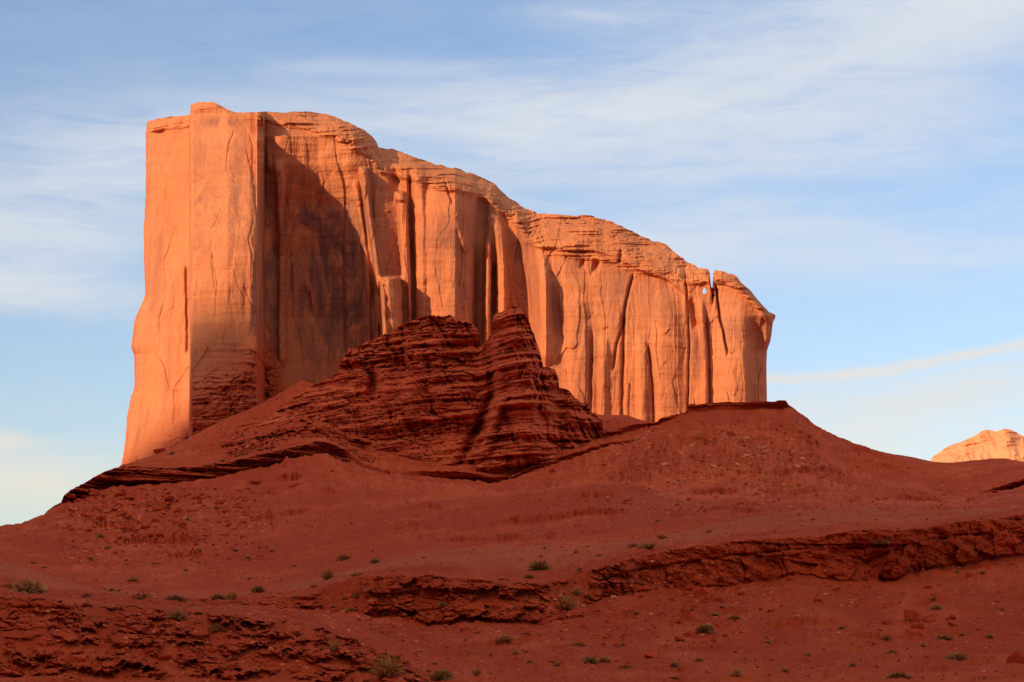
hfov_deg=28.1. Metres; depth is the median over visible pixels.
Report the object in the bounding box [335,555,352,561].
dry bush
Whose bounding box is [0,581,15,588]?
dry bush
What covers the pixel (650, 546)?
sage bush
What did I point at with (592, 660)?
sage bush
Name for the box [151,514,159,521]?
flat rock
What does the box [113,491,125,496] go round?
flat rock
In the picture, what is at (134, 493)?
flat rock
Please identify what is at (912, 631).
boulder
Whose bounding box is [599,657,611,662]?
sage bush
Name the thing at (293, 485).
flat rock
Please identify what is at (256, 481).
flat rock
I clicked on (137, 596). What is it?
dry bush
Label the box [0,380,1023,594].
hills
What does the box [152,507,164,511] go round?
flat rock
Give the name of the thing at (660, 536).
grass tuft
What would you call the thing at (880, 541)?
sage bush
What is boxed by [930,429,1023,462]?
sandstone butte
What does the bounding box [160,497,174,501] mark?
flat rock
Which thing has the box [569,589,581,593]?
sage bush
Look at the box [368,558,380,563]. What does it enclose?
sage bush
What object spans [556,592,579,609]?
grass tuft
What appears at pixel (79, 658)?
boulder
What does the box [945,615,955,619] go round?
flat rock
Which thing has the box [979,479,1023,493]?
rock ledge
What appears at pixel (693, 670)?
ground
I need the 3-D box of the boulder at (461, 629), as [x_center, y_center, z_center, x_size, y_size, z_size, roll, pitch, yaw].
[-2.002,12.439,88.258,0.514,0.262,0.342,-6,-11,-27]
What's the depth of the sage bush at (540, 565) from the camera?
120.61 m
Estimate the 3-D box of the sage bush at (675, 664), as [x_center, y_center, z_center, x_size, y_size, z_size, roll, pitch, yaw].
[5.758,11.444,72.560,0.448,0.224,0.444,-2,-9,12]
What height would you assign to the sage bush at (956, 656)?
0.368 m
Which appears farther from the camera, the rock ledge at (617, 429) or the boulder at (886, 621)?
the rock ledge at (617, 429)
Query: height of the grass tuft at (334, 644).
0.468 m
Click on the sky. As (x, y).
(857, 166)
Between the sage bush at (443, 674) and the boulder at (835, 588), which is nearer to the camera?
the sage bush at (443, 674)
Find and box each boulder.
[11,665,18,670]
[60,655,69,662]
[70,654,86,661]
[153,448,165,453]
[207,647,217,652]
[286,639,295,645]
[343,448,350,453]
[459,627,470,631]
[680,613,701,621]
[682,631,695,637]
[691,585,700,590]
[693,586,706,594]
[715,597,723,602]
[715,622,723,627]
[814,598,823,602]
[831,586,839,590]
[881,619,891,624]
[884,564,890,569]
[902,628,918,635]
[904,608,924,621]
[910,622,923,628]
[925,617,936,622]
[965,571,973,577]
[1007,651,1023,663]
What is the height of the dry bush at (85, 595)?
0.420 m
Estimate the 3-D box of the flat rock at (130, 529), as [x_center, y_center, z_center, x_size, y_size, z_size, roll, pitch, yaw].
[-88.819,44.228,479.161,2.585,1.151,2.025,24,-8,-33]
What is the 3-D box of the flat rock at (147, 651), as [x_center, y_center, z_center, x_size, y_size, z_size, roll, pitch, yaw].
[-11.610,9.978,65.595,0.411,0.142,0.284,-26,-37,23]
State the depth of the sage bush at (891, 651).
80.43 m
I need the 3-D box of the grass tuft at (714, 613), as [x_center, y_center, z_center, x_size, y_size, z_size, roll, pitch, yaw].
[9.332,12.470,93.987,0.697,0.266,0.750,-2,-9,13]
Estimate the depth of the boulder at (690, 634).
86.28 m
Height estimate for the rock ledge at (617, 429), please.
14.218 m
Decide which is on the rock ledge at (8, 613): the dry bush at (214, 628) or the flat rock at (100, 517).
the dry bush at (214, 628)
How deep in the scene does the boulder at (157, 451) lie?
1038.89 m
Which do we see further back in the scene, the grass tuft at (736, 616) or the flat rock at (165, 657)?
the grass tuft at (736, 616)
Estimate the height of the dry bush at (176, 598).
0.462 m
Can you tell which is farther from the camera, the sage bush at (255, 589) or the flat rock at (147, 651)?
the sage bush at (255, 589)
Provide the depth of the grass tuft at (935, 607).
95.82 m
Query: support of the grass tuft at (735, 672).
on the ground
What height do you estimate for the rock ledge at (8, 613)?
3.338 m
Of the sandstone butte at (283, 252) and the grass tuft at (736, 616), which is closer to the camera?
the grass tuft at (736, 616)
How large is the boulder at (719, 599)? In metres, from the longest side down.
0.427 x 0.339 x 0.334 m
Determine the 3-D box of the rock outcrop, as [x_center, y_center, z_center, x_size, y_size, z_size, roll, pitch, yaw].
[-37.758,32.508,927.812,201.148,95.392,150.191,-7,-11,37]
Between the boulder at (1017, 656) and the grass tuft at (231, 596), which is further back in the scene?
the grass tuft at (231, 596)
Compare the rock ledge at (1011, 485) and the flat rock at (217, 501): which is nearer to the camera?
the flat rock at (217, 501)
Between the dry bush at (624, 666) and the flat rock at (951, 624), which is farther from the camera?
the flat rock at (951, 624)
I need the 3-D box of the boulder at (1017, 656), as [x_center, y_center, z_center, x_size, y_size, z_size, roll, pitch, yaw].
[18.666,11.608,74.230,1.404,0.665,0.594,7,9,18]
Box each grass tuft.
[124,575,140,581]
[224,590,240,599]
[318,567,334,578]
[327,637,345,650]
[363,650,407,676]
[471,668,481,674]
[494,631,514,640]
[521,574,533,577]
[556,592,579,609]
[657,534,669,538]
[707,610,718,615]
[727,614,741,618]
[728,666,743,675]
[918,641,928,646]
[927,604,946,609]
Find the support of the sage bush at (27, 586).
on the ground
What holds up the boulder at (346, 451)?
on the rock ledge at (126, 475)
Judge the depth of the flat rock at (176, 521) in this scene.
497.84 m
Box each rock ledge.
[0,595,417,681]
[59,440,350,504]
[364,571,548,623]
[421,439,629,482]
[603,400,789,435]
[612,513,1023,594]
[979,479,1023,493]
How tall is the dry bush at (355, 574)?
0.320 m
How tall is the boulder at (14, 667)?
0.220 m
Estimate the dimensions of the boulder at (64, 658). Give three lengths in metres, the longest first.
0.274 x 0.268 x 0.234 m
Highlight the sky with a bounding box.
[0,0,1023,525]
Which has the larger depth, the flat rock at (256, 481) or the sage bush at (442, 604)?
the flat rock at (256, 481)
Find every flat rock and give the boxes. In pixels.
[95,516,106,519]
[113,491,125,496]
[123,496,134,499]
[126,527,136,531]
[131,488,141,495]
[143,649,153,654]
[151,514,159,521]
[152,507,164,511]
[157,654,170,659]
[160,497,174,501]
[172,519,180,523]
[214,499,224,504]
[250,479,260,483]
[288,483,301,487]
[644,651,657,657]
[674,636,684,640]
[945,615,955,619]
[947,622,958,625]
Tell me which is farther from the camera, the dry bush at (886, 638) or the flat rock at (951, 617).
the flat rock at (951, 617)
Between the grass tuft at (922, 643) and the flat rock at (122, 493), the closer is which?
the grass tuft at (922, 643)
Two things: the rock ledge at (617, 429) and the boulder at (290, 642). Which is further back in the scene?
the rock ledge at (617, 429)
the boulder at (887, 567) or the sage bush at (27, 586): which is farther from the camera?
the boulder at (887, 567)
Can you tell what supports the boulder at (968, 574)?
on the ground
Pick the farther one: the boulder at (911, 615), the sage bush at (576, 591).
the sage bush at (576, 591)
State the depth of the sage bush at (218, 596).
109.62 m
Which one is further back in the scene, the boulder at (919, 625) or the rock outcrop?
the rock outcrop
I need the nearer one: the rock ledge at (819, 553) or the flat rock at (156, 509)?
the rock ledge at (819, 553)
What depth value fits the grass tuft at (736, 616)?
92.30 m
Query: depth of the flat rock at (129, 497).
605.59 m
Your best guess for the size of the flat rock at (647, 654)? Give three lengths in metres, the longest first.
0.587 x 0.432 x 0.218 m
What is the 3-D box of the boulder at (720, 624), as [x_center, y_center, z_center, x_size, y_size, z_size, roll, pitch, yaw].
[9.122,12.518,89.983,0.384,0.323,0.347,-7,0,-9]
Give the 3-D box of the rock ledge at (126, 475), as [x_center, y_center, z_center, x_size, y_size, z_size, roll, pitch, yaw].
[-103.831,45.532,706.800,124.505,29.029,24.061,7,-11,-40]
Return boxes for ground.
[0,507,1023,681]
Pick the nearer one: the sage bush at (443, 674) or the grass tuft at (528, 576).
the sage bush at (443, 674)
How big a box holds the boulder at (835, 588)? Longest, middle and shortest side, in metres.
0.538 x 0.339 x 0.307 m
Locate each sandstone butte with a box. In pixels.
[121,102,774,464]
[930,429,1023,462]
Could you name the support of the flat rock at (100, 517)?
on the hills
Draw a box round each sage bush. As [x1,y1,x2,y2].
[9,577,48,593]
[166,608,188,620]
[209,593,227,599]
[249,585,264,592]
[344,607,358,610]
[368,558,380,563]
[429,668,456,680]
[437,602,447,605]
[528,560,551,569]
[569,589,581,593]
[582,656,601,663]
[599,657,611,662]
[637,543,660,549]
[668,662,679,666]
[695,623,715,632]
[873,539,889,543]
[880,671,912,678]
[886,649,899,652]
[934,634,954,639]
[943,652,969,660]
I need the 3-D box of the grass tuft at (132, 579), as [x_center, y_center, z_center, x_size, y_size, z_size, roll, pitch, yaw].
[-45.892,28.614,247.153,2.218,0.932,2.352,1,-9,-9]
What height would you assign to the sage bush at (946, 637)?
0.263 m
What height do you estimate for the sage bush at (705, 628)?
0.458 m
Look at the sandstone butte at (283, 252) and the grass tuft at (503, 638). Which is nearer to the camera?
the grass tuft at (503, 638)
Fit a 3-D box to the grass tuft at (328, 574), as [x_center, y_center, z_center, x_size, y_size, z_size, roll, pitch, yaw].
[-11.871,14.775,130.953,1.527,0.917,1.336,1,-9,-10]
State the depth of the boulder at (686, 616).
91.99 m
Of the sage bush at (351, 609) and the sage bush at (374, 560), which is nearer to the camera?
the sage bush at (351, 609)
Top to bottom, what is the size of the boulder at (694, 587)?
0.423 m
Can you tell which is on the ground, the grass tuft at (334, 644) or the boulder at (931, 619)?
the boulder at (931, 619)
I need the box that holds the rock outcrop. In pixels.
[250,306,602,482]
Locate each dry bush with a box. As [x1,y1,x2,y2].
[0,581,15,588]
[80,592,94,597]
[132,591,152,599]
[162,594,188,601]
[209,623,227,631]
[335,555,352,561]
[349,571,363,575]
[615,664,631,668]
[880,635,892,640]
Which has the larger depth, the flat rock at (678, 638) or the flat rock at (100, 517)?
the flat rock at (100, 517)
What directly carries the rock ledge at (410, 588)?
on the ground
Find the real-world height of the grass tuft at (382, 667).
0.920 m
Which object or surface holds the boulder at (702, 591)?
on the ground
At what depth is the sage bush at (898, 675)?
68.03 m
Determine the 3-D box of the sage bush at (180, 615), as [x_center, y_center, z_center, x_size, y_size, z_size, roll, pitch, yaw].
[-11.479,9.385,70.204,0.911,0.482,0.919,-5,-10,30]
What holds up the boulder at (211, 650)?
on the rock ledge at (8, 613)
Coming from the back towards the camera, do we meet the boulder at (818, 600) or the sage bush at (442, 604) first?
the boulder at (818, 600)
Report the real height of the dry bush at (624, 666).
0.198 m
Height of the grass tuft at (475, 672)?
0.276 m
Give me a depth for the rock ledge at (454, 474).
829.65 m
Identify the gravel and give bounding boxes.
[0,392,1023,681]

